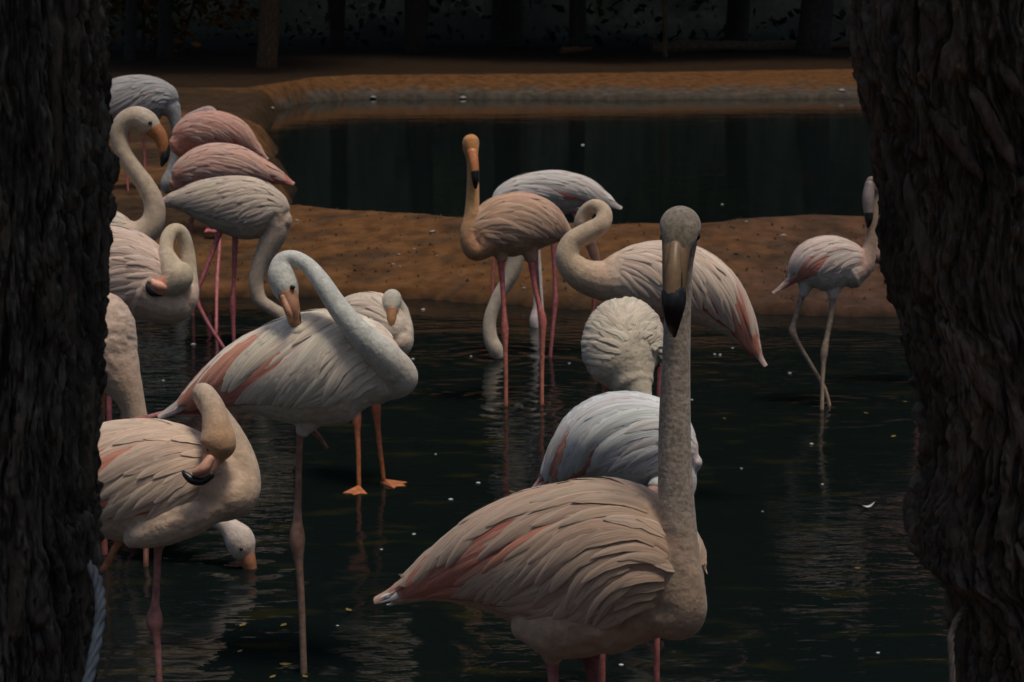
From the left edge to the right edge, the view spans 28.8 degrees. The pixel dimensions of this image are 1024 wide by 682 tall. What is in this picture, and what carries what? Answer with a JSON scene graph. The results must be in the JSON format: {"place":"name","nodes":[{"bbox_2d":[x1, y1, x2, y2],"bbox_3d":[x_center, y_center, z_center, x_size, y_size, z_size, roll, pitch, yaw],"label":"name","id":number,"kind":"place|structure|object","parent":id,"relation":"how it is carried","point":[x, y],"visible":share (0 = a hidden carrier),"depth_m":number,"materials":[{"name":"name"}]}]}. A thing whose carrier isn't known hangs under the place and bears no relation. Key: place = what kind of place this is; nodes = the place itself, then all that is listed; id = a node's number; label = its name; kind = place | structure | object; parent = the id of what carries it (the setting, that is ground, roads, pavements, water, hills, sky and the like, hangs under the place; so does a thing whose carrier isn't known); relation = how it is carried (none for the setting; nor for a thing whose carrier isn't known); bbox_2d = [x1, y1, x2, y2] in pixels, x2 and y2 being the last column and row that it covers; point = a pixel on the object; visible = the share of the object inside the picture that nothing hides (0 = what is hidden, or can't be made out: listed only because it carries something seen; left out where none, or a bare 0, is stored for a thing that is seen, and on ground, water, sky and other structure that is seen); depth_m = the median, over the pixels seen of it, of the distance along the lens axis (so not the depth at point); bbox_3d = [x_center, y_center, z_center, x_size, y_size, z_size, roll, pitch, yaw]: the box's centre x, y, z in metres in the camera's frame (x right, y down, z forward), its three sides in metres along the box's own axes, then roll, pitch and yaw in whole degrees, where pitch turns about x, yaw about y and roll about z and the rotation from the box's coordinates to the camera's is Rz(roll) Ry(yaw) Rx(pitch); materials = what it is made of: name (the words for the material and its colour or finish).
{"place":"outdoors","nodes":[
{"label":"outdoors","id":0,"kind":"place"},
{"bbox_2d":[108,0,896,316],"bbox_3d":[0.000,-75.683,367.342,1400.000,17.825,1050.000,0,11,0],"label":"ground","id":1,"kind":"structure","parent":0,"point":[222,72],"depth_m":33.92,"materials":[{"name":"soil"}]},
{"bbox_2d":[0,0,119,681],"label":"framing tree","id":2,"kind":"object","parent":1,"relation":"on","point":[59,167],"visible":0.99,"depth_m":2.56,"materials":[{"name":"brown plant"}]},
{"bbox_2d":[82,559,105,681],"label":"rope","id":3,"kind":"object","parent":2,"relation":"hanging from","point":[96,578],"visible":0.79,"depth_m":2.54,"materials":[{"name":"grey fabric"}]},
{"bbox_2d":[123,0,137,60],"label":"tree","id":4,"kind":"object","parent":1,"relation":"on","point":[131,30],"visible":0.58,"depth_m":39.84,"materials":[{"name":"brown plant"}]},
{"bbox_2d":[109,75,181,192],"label":"flamingo","id":5,"kind":"object","parent":1,"relation":"on","point":[158,97],"visible":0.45,"depth_m":16.87},
{"bbox_2d":[108,0,258,52],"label":"bush","id":6,"kind":"object","parent":1,"relation":"on","point":[144,10],"visible":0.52,"depth_m":43.76,"materials":[{"name":"green plant"}]},
{"bbox_2d":[169,106,268,232],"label":"flamingo","id":7,"kind":"object","parent":1,"relation":"on","point":[201,126],"visible":0.85,"depth_m":14.51},
{"bbox_2d":[169,143,294,332],"bbox_3d":[-1.912,-0.611,12.548,0.758,1.238,0.892,5,12,26],"label":"flamingo","id":8,"kind":"object","parent":1,"relation":"on","point":[204,161],"visible":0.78,"depth_m":12.60},
{"bbox_2d":[256,0,279,67],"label":"tree","id":9,"kind":"object","parent":1,"relation":"on","point":[268,33],"visible":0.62,"depth_m":37.06,"materials":[{"name":"brown plant"}]},
{"bbox_2d":[327,0,345,47],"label":"tree","id":10,"kind":"object","parent":1,"relation":"on","point":[336,11],"visible":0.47,"depth_m":45.76,"materials":[{"name":"brown plant"}]},
{"bbox_2d":[401,0,429,53],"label":"tree","id":11,"kind":"object","parent":1,"relation":"on","point":[416,22],"visible":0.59,"depth_m":43.19,"materials":[{"name":"brown plant"}]},
{"bbox_2d":[108,0,845,46],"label":"woodland undergrowth","id":12,"kind":"object","parent":1,"relation":"on","point":[371,5],"visible":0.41,"depth_m":50.00,"materials":[{"name":"green plant"}]},
{"bbox_2d":[489,0,524,46],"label":"tree","id":13,"kind":"object","parent":1,"relation":"on","point":[506,27],"visible":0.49,"depth_m":46.59,"materials":[{"name":"brown plant"}]},
{"bbox_2d":[165,208,884,301],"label":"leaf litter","id":14,"kind":"object","parent":1,"relation":"on","point":[356,241],"visible":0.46,"depth_m":14.02,"materials":[{"name":"brown plant"}]},
{"bbox_2d":[559,46,592,53],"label":"fallen log","id":15,"kind":"object","parent":1,"relation":"on","point":[569,50],"visible":0.97,"depth_m":43.36,"materials":[{"name":"brown wood"}]},
{"bbox_2d":[568,0,586,52],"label":"tree","id":16,"kind":"object","parent":1,"relation":"on","point":[577,22],"visible":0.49,"depth_m":43.73,"materials":[{"name":"brown plant"}]},
{"bbox_2d":[724,0,750,40],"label":"tree","id":17,"kind":"object","parent":1,"relation":"on","point":[737,20],"visible":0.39,"depth_m":45.67,"materials":[{"name":"brown plant"}]},
{"bbox_2d":[648,39,849,52],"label":"fallen log","id":18,"kind":"object","parent":1,"relation":"on","point":[685,46],"visible":0.75,"depth_m":43.85,"materials":[{"name":"brown wood"}]},
{"bbox_2d":[794,0,833,54],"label":"tree","id":19,"kind":"object","parent":1,"relation":"on","point":[814,28],"visible":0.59,"depth_m":42.60,"materials":[{"name":"brown plant"}]},
{"bbox_2d":[875,242,879,263],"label":"flamingo","id":20,"kind":"object","parent":1,"relation":"on","point":[877,260],"visible":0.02,"depth_m":10.55},
{"bbox_2d":[844,0,1023,681],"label":"framing tree","id":21,"kind":"object","parent":1,"relation":"on","point":[940,88],"visible":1,"depth_m":2.81,"materials":[{"name":"brown plant"}]},
{"bbox_2d":[947,605,968,681],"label":"rope","id":22,"kind":"object","parent":21,"relation":"hanging from","point":[950,639],"visible":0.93,"depth_m":2.85,"materials":[{"name":"grey fabric"}]},
{"bbox_2d":[95,98,949,681],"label":"pond water","id":23,"kind":"structure","parent":0,"point":[809,578],"depth_m":9.18,"materials":[{"name":"black liquid"}]},
{"bbox_2d":[101,293,146,554],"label":"flamingo","id":24,"kind":"object","parent":23,"relation":"in","point":[123,390],"visible":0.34,"depth_m":7.42},
{"bbox_2d":[110,106,169,240],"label":"flamingo","id":25,"kind":"object","parent":23,"relation":"in","point":[150,222],"visible":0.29,"depth_m":9.16,"materials":[{"name":"beige"}]},
{"bbox_2d":[106,223,198,420],"bbox_3d":[-1.726,0.110,8.687,0.760,1.247,0.348,1,11,7],"label":"flamingo","id":26,"kind":"object","parent":23,"relation":"in","point":[151,280],"visible":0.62,"depth_m":8.47,"materials":[{"name":"beige"}]},
{"bbox_2d":[98,383,260,681],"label":"flamingo","id":27,"kind":"object","parent":23,"relation":"in","point":[166,482],"visible":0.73,"depth_m":5.33,"materials":[{"name":"beige"}]},
{"bbox_2d":[143,519,256,569],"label":"flamingo","id":28,"kind":"object","parent":23,"relation":"in","point":[238,537],"visible":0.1,"depth_m":7.39,"materials":[{"name":"white"}]},
{"bbox_2d":[163,175,291,348],"bbox_3d":[-1.651,-0.408,11.745,0.724,1.136,0.561,10,14,42],"label":"flamingo","id":29,"kind":"object","parent":23,"relation":"in","point":[235,208],"visible":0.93,"depth_m":11.62},
{"bbox_2d":[135,250,417,673],"bbox_3d":[-0.749,0.442,6.297,0.915,1.476,0.348,0,11,0],"label":"flamingo","id":30,"kind":"object","parent":23,"relation":"in","point":[338,360],"visible":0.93,"depth_m":6.12,"materials":[{"name":"white"}]},
{"bbox_2d":[460,134,570,405],"bbox_3d":[0.043,-0.300,10.173,0.616,1.504,0.405,0,11,0],"label":"flamingo","id":31,"kind":"object","parent":23,"relation":"in","point":[501,228],"visible":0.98,"depth_m":10.07,"materials":[{"name":"orange"}]},
{"bbox_2d":[373,206,707,681],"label":"flamingo","id":32,"kind":"object","parent":23,"relation":"in","point":[587,571],"visible":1,"depth_m":4.10,"materials":[{"name":"beige"}]},
{"bbox_2d":[491,207,595,327],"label":"flamingo","id":33,"kind":"object","parent":23,"relation":"in","point":[534,315],"visible":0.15,"depth_m":12.39},
{"bbox_2d":[483,170,621,358],"bbox_3d":[0.233,-0.383,11.451,0.801,1.196,0.346,0,11,0],"label":"flamingo","id":34,"kind":"object","parent":23,"relation":"in","point":[561,189],"visible":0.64,"depth_m":11.36},
{"bbox_2d":[531,391,701,681],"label":"flamingo","id":35,"kind":"object","parent":23,"relation":"in","point":[611,434],"visible":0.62,"depth_m":5.83},
{"bbox_2d":[581,296,663,394],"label":"flamingo","id":36,"kind":"object","parent":23,"relation":"in","point":[622,344],"visible":0.84,"depth_m":7.40},
{"bbox_2d":[555,199,766,397],"bbox_3d":[0.617,0.117,8.243,0.882,1.397,0.341,0,11,0],"label":"flamingo","id":37,"kind":"object","parent":23,"relation":"in","point":[720,302],"visible":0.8,"depth_m":8.12},
{"bbox_2d":[772,176,878,409],"bbox_3d":[1.605,-0.189,10.147,0.454,1.296,0.365,-10,14,-41],"label":"flamingo","id":38,"kind":"object","parent":23,"relation":"in","point":[832,266],"visible":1,"depth_m":10.04,"materials":[{"name":"pink"}]},
{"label":"mud shoal","id":39,"kind":"structure","parent":0,"visible":0},
{"bbox_2d":[343,289,413,494],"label":"flamingo","id":40,"kind":"object","parent":39,"relation":"on","point":[388,310],"visible":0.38,"depth_m":8.46,"materials":[{"name":"beige"}]}
]}

